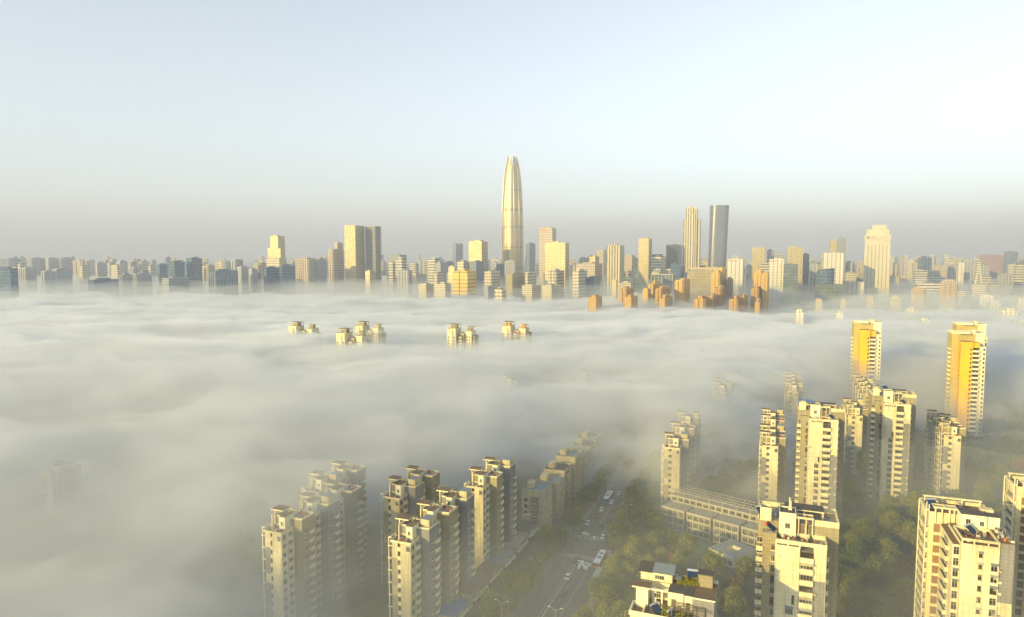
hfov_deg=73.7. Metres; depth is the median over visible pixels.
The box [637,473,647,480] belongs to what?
street tree
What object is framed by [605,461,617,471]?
street tree
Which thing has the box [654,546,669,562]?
street tree
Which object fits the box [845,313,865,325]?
building
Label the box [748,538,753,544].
window
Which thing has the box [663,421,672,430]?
street tree
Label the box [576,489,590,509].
street tree
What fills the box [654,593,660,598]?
window
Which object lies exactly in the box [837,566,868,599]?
evergreen tree
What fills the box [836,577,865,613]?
street tree
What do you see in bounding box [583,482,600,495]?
street tree
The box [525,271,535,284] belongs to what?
office tower
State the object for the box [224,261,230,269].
tower
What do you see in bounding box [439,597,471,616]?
shop building
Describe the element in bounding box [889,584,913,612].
autumn tree
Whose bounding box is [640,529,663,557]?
street tree
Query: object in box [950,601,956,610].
window
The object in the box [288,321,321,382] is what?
fogbound tower
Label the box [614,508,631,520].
street tree
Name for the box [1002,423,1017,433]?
autumn tree
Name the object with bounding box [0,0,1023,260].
sky
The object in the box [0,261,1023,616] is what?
ground
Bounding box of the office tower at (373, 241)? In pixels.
[364,226,381,298]
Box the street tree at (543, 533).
[535,522,557,542]
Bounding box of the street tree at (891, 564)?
[877,553,901,585]
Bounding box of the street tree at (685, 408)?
[681,406,691,413]
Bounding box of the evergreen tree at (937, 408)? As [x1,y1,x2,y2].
[934,405,942,412]
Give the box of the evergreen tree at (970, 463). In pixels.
[964,455,978,478]
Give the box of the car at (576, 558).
[573,556,579,562]
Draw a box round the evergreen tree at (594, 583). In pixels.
[587,572,613,602]
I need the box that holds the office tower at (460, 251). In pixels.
[458,243,462,261]
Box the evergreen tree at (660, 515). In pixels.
[650,509,667,532]
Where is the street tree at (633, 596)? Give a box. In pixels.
[627,592,635,606]
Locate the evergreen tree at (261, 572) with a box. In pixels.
[258,563,266,581]
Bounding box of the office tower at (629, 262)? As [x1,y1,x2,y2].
[624,255,635,277]
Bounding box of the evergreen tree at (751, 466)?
[743,458,758,482]
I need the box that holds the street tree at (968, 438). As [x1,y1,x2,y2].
[965,429,972,443]
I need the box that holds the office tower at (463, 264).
[457,260,469,270]
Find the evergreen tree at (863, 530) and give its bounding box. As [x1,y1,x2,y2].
[853,519,877,549]
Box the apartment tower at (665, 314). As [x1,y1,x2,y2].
[658,294,671,334]
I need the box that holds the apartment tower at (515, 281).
[505,272,524,311]
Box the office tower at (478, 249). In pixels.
[469,240,487,297]
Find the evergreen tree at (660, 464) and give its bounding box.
[654,460,663,468]
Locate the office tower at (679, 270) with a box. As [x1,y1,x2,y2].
[674,265,684,294]
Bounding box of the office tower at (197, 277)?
[186,257,202,298]
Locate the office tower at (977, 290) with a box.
[971,262,984,306]
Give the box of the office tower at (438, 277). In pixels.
[434,272,443,306]
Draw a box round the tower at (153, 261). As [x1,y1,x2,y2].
[152,259,156,275]
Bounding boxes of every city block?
[17,263,24,281]
[79,265,89,298]
[111,264,122,295]
[128,267,139,273]
[148,264,156,289]
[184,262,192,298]
[258,273,260,299]
[365,270,374,302]
[381,275,388,290]
[397,270,411,298]
[410,263,417,281]
[446,261,453,272]
[496,264,504,286]
[502,275,505,288]
[505,260,516,273]
[628,271,633,276]
[654,268,662,273]
[671,263,677,273]
[761,263,768,272]
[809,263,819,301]
[845,261,853,272]
[845,272,856,280]
[858,267,863,277]
[889,275,899,291]
[899,276,908,290]
[914,269,927,276]
[947,264,955,280]
[980,276,991,292]
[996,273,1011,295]
[1007,264,1014,288]
[1013,264,1023,295]
[1016,261,1023,292]
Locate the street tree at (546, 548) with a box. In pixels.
[539,540,554,562]
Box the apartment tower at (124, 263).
[116,260,127,272]
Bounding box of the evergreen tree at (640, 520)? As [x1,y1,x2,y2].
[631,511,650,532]
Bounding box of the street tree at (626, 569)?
[617,560,635,579]
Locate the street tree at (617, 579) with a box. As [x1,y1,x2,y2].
[612,574,632,591]
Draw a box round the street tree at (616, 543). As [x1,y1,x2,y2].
[609,535,623,551]
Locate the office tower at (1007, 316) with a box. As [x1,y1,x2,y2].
[998,308,1016,336]
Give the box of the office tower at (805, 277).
[802,253,808,297]
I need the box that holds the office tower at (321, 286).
[316,258,326,301]
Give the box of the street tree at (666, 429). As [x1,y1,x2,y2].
[660,428,671,437]
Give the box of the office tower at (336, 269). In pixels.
[328,249,344,298]
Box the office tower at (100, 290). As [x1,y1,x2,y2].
[88,278,119,306]
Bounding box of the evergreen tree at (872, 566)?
[860,552,888,587]
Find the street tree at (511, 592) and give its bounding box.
[502,586,519,610]
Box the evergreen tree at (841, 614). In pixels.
[836,611,856,616]
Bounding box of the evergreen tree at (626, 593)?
[613,583,631,602]
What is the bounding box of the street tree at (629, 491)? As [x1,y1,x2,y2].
[624,486,639,503]
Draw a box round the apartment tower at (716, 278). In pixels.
[711,271,722,293]
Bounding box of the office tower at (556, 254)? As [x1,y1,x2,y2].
[545,241,568,296]
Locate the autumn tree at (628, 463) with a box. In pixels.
[623,458,635,474]
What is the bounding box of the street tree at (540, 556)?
[533,549,545,566]
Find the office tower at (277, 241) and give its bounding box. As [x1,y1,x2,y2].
[270,235,285,263]
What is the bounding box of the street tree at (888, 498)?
[877,493,896,507]
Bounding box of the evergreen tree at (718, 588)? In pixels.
[716,580,722,595]
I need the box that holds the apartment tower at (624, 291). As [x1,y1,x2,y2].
[619,286,633,326]
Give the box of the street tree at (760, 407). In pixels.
[755,402,767,413]
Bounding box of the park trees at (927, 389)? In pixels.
[813,343,1023,468]
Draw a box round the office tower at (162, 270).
[157,263,167,298]
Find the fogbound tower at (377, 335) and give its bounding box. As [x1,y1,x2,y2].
[355,321,386,380]
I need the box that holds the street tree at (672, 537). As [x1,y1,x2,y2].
[663,529,680,555]
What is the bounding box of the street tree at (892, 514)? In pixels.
[883,509,904,527]
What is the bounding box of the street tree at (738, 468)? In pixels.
[728,463,744,477]
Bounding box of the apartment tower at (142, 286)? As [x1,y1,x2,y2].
[133,273,152,302]
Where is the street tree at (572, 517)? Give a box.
[562,507,582,531]
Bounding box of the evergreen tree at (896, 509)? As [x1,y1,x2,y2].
[887,504,901,518]
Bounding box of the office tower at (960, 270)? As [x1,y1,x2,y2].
[957,262,963,292]
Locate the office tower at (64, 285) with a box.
[51,268,72,301]
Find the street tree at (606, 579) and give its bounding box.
[595,571,615,589]
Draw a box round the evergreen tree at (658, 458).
[656,452,663,463]
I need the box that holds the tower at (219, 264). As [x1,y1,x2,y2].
[215,261,223,270]
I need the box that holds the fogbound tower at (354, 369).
[336,328,371,394]
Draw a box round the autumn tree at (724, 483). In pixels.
[712,474,729,489]
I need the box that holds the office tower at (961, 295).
[957,291,965,306]
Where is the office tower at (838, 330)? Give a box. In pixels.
[834,311,842,347]
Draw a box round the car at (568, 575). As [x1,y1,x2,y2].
[564,573,571,579]
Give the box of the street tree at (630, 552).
[622,542,644,568]
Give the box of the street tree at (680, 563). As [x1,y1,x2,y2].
[670,552,686,574]
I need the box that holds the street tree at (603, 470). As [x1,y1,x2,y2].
[595,464,609,479]
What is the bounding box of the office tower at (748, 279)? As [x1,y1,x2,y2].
[745,264,751,295]
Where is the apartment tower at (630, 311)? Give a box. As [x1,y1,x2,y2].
[624,294,637,333]
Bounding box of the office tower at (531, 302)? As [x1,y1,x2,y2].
[522,284,540,321]
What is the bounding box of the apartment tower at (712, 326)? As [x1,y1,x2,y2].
[707,293,717,332]
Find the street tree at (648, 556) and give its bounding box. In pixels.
[637,553,655,565]
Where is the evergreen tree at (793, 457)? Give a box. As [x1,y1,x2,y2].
[791,449,795,460]
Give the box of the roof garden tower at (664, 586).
[629,560,717,616]
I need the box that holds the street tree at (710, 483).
[700,474,722,495]
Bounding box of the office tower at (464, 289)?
[453,269,476,309]
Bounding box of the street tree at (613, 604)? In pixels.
[611,601,629,610]
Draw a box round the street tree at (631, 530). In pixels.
[622,519,635,534]
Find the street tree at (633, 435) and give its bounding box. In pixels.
[627,432,637,444]
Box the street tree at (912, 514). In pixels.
[904,506,919,521]
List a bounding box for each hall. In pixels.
[413,273,426,295]
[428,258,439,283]
[624,276,633,281]
[634,268,647,312]
[651,274,674,309]
[843,281,863,302]
[912,277,948,287]
[915,282,939,303]
[988,284,996,293]
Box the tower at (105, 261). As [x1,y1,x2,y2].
[102,260,107,277]
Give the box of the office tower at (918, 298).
[911,287,925,315]
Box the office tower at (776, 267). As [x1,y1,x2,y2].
[769,258,783,305]
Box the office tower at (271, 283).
[264,266,279,305]
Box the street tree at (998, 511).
[993,507,1001,520]
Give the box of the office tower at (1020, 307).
[1016,297,1023,320]
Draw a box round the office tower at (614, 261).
[606,244,623,303]
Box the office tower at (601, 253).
[596,249,605,288]
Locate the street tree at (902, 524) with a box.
[896,518,918,546]
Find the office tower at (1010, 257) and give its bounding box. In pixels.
[1003,251,1017,272]
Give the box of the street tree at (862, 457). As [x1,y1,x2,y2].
[855,449,866,465]
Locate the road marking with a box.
[516,365,708,616]
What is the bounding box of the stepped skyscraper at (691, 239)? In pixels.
[683,207,700,271]
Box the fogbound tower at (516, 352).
[502,321,531,380]
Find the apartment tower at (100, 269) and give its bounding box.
[95,262,105,277]
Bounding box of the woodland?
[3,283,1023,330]
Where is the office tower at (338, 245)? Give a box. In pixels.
[334,242,342,249]
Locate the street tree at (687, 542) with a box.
[670,531,699,558]
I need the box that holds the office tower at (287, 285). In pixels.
[279,264,295,304]
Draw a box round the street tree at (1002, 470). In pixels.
[990,463,1009,477]
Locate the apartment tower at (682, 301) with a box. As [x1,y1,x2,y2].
[674,278,689,323]
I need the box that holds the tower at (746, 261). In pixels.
[742,257,747,275]
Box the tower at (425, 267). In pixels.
[422,259,428,282]
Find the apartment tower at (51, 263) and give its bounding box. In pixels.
[46,258,58,269]
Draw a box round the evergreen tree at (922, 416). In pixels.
[916,408,926,421]
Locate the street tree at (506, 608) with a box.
[496,594,514,616]
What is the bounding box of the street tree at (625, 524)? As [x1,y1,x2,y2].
[607,516,629,538]
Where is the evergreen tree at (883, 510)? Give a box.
[874,504,893,524]
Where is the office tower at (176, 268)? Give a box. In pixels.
[168,260,185,277]
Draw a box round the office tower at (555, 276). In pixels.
[548,269,563,311]
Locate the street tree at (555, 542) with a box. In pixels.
[544,532,562,554]
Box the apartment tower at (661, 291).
[655,285,669,327]
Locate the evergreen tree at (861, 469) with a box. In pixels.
[855,464,865,481]
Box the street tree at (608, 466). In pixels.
[605,464,614,480]
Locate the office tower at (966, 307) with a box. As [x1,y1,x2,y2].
[961,297,970,315]
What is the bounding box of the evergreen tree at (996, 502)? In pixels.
[987,497,1002,508]
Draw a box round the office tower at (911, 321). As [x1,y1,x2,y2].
[904,307,917,342]
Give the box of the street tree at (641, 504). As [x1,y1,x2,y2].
[637,501,647,512]
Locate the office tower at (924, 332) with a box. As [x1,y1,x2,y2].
[918,318,931,346]
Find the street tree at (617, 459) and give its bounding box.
[608,453,623,470]
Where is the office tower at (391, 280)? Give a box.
[389,262,394,300]
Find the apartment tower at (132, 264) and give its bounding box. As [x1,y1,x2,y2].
[128,261,137,267]
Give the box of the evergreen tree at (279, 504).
[271,502,287,513]
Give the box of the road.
[515,322,735,616]
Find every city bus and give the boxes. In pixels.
[593,549,606,567]
[603,490,612,503]
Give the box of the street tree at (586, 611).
[579,604,593,616]
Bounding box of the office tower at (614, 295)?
[611,279,617,312]
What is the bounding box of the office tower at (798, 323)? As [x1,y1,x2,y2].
[794,308,803,340]
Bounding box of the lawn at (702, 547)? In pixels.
[670,534,711,558]
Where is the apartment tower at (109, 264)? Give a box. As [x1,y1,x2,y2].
[107,262,115,278]
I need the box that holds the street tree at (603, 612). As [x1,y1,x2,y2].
[593,607,617,616]
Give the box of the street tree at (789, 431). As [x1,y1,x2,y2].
[785,426,796,438]
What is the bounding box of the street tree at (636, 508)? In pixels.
[628,504,645,516]
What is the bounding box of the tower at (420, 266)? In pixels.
[419,260,421,272]
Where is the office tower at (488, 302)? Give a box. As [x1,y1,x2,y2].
[484,286,493,320]
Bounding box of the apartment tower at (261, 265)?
[258,262,265,297]
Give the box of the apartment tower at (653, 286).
[648,280,661,322]
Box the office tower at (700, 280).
[687,267,718,311]
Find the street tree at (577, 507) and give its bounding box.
[568,505,584,524]
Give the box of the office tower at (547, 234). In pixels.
[539,227,555,298]
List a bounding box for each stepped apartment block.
[40,460,82,514]
[261,505,316,616]
[298,491,341,608]
[301,470,345,505]
[323,479,363,589]
[331,460,366,554]
[380,475,423,583]
[388,513,439,616]
[405,465,440,505]
[416,499,458,607]
[436,486,475,586]
[448,370,469,419]
[464,466,503,569]
[483,456,516,541]
[499,375,520,426]
[574,370,593,418]
[644,369,662,415]
[660,431,690,508]
[670,421,695,492]
[677,411,700,484]
[711,381,732,439]
[713,377,733,434]
[718,371,735,425]
[757,430,786,502]
[758,423,785,502]
[761,408,783,422]
[761,414,785,435]
[783,371,795,400]
[783,374,801,416]
[783,377,802,401]
[784,381,803,440]
[842,398,864,411]
[843,403,867,474]
[852,374,869,400]
[854,377,873,400]
[857,381,875,397]
[860,385,878,435]
[923,409,951,481]
[929,415,959,489]
[934,421,965,499]
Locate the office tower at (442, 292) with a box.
[434,282,450,318]
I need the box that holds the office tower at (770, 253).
[767,249,773,262]
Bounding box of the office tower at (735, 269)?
[727,255,744,295]
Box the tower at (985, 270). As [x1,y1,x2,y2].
[981,264,989,275]
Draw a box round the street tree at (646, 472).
[637,469,649,480]
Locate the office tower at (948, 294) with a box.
[939,279,957,312]
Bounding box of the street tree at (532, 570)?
[521,560,543,583]
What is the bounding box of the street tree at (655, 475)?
[646,472,663,488]
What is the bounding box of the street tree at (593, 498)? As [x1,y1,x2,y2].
[585,490,597,505]
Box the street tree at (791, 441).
[786,435,795,450]
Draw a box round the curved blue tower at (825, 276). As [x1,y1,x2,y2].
[816,268,834,283]
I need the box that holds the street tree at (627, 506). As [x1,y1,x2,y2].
[619,497,634,516]
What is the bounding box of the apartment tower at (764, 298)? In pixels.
[760,272,769,325]
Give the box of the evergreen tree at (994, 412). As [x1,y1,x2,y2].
[989,408,1001,418]
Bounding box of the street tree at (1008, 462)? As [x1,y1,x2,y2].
[1003,458,1015,474]
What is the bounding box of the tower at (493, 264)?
[491,261,498,269]
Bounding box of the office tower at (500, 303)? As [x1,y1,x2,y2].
[495,287,505,322]
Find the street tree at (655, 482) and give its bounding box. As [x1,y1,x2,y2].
[648,478,663,494]
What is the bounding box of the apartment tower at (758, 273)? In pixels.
[754,269,762,315]
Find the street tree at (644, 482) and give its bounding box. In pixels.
[637,478,647,488]
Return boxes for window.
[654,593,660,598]
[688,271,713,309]
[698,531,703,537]
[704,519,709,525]
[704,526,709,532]
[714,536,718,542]
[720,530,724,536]
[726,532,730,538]
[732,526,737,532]
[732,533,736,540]
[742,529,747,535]
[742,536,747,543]
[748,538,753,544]
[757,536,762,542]
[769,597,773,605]
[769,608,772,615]
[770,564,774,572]
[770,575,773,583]
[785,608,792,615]
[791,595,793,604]
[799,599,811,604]
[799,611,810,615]
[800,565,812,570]
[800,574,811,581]
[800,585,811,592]
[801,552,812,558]
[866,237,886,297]
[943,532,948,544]
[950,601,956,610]
[951,581,957,588]
[951,590,956,599]
[952,557,958,566]
[952,568,957,577]
[953,546,958,555]
[988,609,994,616]
[989,588,996,595]
[989,598,995,606]
[990,565,997,572]
[990,576,996,583]
[1007,489,1014,498]
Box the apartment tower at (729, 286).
[725,277,733,320]
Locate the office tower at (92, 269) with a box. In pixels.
[85,259,94,279]
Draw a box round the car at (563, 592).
[559,589,567,596]
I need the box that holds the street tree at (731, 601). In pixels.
[719,587,748,615]
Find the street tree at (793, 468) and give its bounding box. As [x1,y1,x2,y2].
[790,459,795,475]
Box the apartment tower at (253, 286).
[248,268,257,305]
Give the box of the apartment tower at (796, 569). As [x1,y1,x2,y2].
[754,497,838,616]
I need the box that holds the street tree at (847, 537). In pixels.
[840,530,866,552]
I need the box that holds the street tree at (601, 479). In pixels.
[592,473,608,492]
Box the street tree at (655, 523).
[648,515,665,532]
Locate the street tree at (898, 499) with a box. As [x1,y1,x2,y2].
[892,493,907,506]
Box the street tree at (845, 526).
[839,518,862,540]
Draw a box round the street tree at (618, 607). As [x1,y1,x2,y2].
[610,599,628,616]
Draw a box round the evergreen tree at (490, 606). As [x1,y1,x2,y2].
[477,587,503,616]
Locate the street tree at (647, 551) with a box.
[638,546,652,557]
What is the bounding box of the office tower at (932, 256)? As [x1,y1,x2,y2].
[928,254,934,264]
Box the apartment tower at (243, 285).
[237,266,248,304]
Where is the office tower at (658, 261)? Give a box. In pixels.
[651,256,665,273]
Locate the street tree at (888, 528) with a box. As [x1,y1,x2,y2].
[877,514,903,540]
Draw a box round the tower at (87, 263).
[81,259,89,269]
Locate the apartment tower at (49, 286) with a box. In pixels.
[41,270,57,303]
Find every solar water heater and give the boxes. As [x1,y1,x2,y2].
[650,601,663,614]
[666,607,678,616]
[687,568,697,578]
[755,505,764,514]
[765,521,776,532]
[925,498,937,506]
[963,523,976,534]
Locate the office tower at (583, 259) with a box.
[580,257,586,262]
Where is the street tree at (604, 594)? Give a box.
[591,583,618,610]
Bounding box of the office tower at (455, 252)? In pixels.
[453,242,457,270]
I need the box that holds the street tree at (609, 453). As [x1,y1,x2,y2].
[604,444,614,459]
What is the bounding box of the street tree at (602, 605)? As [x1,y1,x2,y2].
[595,601,610,614]
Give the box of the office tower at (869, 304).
[865,295,873,315]
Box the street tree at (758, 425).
[754,416,762,430]
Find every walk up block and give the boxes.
[522,479,552,530]
[537,472,564,519]
[544,460,571,506]
[555,448,581,497]
[568,447,587,486]
[572,438,596,478]
[578,431,600,469]
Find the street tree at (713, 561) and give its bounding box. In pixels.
[691,548,727,579]
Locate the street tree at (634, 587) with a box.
[627,569,641,598]
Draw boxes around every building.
[22,305,45,318]
[28,296,41,302]
[66,300,87,314]
[73,292,81,299]
[101,301,119,314]
[111,298,125,301]
[115,300,142,309]
[146,299,162,308]
[183,303,214,309]
[190,298,206,302]
[321,295,338,301]
[342,299,356,305]
[391,299,410,307]
[407,295,418,305]
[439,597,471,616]
[449,309,472,318]
[450,308,479,318]
[458,578,488,609]
[470,310,494,318]
[475,561,503,589]
[486,548,516,570]
[503,534,528,558]
[515,304,521,317]
[516,520,539,544]
[524,513,541,531]
[564,299,571,306]
[577,308,587,319]
[602,312,618,319]
[661,485,758,547]
[772,365,809,381]
[781,359,800,387]
[786,304,814,310]
[800,302,814,304]
[808,310,823,314]
[833,326,881,338]
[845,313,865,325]
[846,299,859,305]
[857,314,874,320]
[859,309,882,315]
[873,300,888,308]
[873,315,882,321]
[874,308,888,315]
[882,315,902,325]
[891,292,899,297]
[900,315,934,320]
[903,285,911,291]
[921,312,960,316]
[935,316,975,321]
[942,314,963,318]
[970,310,978,316]
[995,296,1019,299]
[1005,297,1017,305]
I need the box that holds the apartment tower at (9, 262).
[0,258,21,267]
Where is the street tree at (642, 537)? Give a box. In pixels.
[638,534,650,543]
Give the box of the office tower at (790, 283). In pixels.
[783,263,797,304]
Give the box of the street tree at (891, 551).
[880,545,904,574]
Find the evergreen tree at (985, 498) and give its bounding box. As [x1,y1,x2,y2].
[976,491,993,506]
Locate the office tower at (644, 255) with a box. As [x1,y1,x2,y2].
[638,238,651,284]
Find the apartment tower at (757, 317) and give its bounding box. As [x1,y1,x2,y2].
[754,297,760,336]
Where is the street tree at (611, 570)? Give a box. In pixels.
[605,564,619,576]
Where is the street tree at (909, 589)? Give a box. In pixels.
[887,577,916,613]
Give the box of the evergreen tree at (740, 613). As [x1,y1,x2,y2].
[726,610,749,616]
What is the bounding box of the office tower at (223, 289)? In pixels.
[208,269,238,308]
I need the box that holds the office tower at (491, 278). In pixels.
[484,270,499,301]
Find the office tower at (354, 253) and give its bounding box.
[344,225,364,299]
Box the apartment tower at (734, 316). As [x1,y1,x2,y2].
[728,294,739,335]
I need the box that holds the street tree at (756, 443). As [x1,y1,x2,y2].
[751,433,760,447]
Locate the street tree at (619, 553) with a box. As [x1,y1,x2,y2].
[613,548,627,566]
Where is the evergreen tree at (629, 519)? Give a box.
[627,513,637,527]
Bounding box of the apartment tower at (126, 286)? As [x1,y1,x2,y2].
[119,273,133,300]
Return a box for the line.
[537,381,693,616]
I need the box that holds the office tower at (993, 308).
[987,300,1000,323]
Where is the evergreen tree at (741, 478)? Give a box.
[734,473,748,491]
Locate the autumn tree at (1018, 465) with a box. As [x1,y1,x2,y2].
[1010,458,1023,472]
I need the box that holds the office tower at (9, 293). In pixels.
[0,267,19,311]
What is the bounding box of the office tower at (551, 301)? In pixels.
[542,284,559,321]
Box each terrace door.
[799,525,803,533]
[807,526,810,534]
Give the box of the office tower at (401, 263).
[396,257,406,298]
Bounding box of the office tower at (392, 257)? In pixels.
[388,254,406,294]
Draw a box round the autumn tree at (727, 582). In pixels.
[720,574,745,588]
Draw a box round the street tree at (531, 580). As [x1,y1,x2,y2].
[517,567,533,587]
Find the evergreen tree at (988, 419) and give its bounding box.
[982,413,995,427]
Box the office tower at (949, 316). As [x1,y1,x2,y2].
[942,308,956,330]
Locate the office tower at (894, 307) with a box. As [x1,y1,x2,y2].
[888,296,900,323]
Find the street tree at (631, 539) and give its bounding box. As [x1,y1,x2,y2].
[623,534,643,555]
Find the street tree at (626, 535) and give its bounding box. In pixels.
[621,534,632,544]
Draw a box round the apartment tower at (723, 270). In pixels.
[716,267,726,285]
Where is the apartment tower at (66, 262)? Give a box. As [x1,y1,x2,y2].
[58,257,74,285]
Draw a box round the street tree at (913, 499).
[901,490,919,511]
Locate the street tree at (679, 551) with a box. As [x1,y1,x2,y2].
[672,549,685,559]
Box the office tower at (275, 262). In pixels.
[266,258,280,296]
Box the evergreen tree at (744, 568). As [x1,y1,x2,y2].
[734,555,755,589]
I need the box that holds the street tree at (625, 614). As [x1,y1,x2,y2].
[616,610,629,616]
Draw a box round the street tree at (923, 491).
[918,487,939,498]
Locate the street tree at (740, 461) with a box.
[729,459,746,474]
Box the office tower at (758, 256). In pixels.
[752,247,765,286]
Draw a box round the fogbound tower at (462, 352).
[447,323,478,385]
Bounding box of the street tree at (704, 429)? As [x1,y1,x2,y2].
[700,424,711,442]
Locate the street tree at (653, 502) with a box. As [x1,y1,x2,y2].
[643,497,659,512]
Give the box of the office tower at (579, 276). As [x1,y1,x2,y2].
[572,269,586,313]
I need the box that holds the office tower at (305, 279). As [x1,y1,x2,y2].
[295,257,315,301]
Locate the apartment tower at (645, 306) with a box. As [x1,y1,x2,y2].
[642,288,649,325]
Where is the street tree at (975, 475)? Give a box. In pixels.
[964,467,987,489]
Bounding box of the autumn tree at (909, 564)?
[895,554,917,579]
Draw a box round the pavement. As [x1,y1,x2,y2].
[506,353,719,616]
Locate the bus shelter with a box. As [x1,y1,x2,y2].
[591,566,603,577]
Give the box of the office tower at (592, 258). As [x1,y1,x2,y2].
[587,255,598,262]
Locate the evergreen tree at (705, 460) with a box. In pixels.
[700,453,713,472]
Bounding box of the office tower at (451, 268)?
[448,265,455,298]
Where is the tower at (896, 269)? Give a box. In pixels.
[895,264,898,275]
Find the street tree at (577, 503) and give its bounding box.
[567,498,585,515]
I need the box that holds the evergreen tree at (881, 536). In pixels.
[874,532,890,548]
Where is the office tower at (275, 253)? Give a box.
[267,248,282,265]
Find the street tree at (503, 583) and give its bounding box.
[497,570,513,592]
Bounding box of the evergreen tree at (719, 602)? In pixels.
[717,593,722,610]
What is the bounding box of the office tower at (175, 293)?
[162,276,189,309]
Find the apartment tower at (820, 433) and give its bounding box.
[794,399,844,522]
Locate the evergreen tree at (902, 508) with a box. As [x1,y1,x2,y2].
[896,503,905,519]
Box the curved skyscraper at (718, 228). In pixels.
[708,205,728,267]
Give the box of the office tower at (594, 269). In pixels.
[576,262,602,295]
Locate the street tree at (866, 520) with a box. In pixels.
[853,517,877,546]
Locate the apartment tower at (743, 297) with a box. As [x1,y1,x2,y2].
[739,293,747,332]
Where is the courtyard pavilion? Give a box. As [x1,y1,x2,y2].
[708,539,756,568]
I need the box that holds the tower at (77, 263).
[72,259,84,291]
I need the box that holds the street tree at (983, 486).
[969,480,993,499]
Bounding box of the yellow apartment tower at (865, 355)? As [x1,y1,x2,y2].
[849,319,881,400]
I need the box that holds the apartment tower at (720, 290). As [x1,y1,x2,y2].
[714,285,725,326]
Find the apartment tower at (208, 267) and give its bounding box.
[203,264,214,298]
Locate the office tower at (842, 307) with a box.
[839,298,845,325]
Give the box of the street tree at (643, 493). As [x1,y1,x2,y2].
[637,485,652,501]
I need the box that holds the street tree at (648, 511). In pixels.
[644,504,656,523]
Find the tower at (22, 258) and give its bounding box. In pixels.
[18,255,25,266]
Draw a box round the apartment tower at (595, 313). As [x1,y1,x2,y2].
[588,294,601,332]
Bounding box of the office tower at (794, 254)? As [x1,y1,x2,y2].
[786,246,802,298]
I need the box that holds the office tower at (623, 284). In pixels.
[617,281,633,307]
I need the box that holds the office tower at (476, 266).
[470,260,483,305]
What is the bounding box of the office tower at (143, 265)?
[139,261,148,270]
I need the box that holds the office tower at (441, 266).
[435,261,446,281]
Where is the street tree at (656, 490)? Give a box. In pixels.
[650,486,660,497]
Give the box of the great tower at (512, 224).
[502,156,522,272]
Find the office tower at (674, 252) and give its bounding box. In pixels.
[666,244,682,268]
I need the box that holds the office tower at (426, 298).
[418,283,433,317]
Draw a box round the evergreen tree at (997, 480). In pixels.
[986,472,1003,492]
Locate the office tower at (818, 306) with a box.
[814,298,821,319]
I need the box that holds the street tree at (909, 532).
[898,522,918,553]
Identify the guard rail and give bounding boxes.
[542,561,578,616]
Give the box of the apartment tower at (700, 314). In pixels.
[693,295,707,335]
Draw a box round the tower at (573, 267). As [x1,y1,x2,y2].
[570,263,575,288]
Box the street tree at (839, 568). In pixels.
[837,561,844,584]
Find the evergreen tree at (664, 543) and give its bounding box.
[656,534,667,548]
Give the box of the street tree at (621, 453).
[615,450,625,465]
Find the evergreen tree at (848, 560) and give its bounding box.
[838,550,867,573]
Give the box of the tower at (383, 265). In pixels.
[381,260,385,274]
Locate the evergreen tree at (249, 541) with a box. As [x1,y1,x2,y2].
[238,534,256,550]
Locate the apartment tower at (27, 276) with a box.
[18,267,37,300]
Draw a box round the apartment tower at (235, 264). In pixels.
[231,260,242,269]
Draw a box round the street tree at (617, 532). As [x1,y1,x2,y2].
[605,521,625,544]
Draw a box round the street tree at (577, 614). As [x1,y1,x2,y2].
[570,610,582,616]
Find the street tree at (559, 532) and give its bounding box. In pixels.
[551,523,569,546]
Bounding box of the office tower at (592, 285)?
[586,276,599,308]
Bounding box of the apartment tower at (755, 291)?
[750,285,760,326]
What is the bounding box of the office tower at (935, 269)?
[931,265,939,276]
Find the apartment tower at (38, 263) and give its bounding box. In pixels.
[28,257,45,288]
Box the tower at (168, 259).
[165,256,170,262]
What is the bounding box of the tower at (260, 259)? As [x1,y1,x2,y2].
[258,256,264,262]
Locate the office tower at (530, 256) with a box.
[526,243,534,271]
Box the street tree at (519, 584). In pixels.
[507,569,530,602]
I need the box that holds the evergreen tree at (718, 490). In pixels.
[711,486,729,499]
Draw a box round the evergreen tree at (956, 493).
[947,488,966,500]
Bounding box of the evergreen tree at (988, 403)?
[983,398,996,409]
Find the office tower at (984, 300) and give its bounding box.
[978,294,993,316]
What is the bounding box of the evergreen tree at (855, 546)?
[845,539,869,571]
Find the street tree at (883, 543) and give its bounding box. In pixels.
[870,538,898,554]
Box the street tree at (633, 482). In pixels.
[628,478,643,496]
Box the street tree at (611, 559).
[602,555,623,574]
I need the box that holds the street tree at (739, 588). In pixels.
[723,584,743,603]
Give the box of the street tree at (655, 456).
[654,449,662,461]
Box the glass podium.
[814,284,842,310]
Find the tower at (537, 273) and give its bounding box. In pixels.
[535,264,538,283]
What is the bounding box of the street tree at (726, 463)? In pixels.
[719,457,733,472]
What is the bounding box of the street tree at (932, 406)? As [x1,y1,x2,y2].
[927,403,935,409]

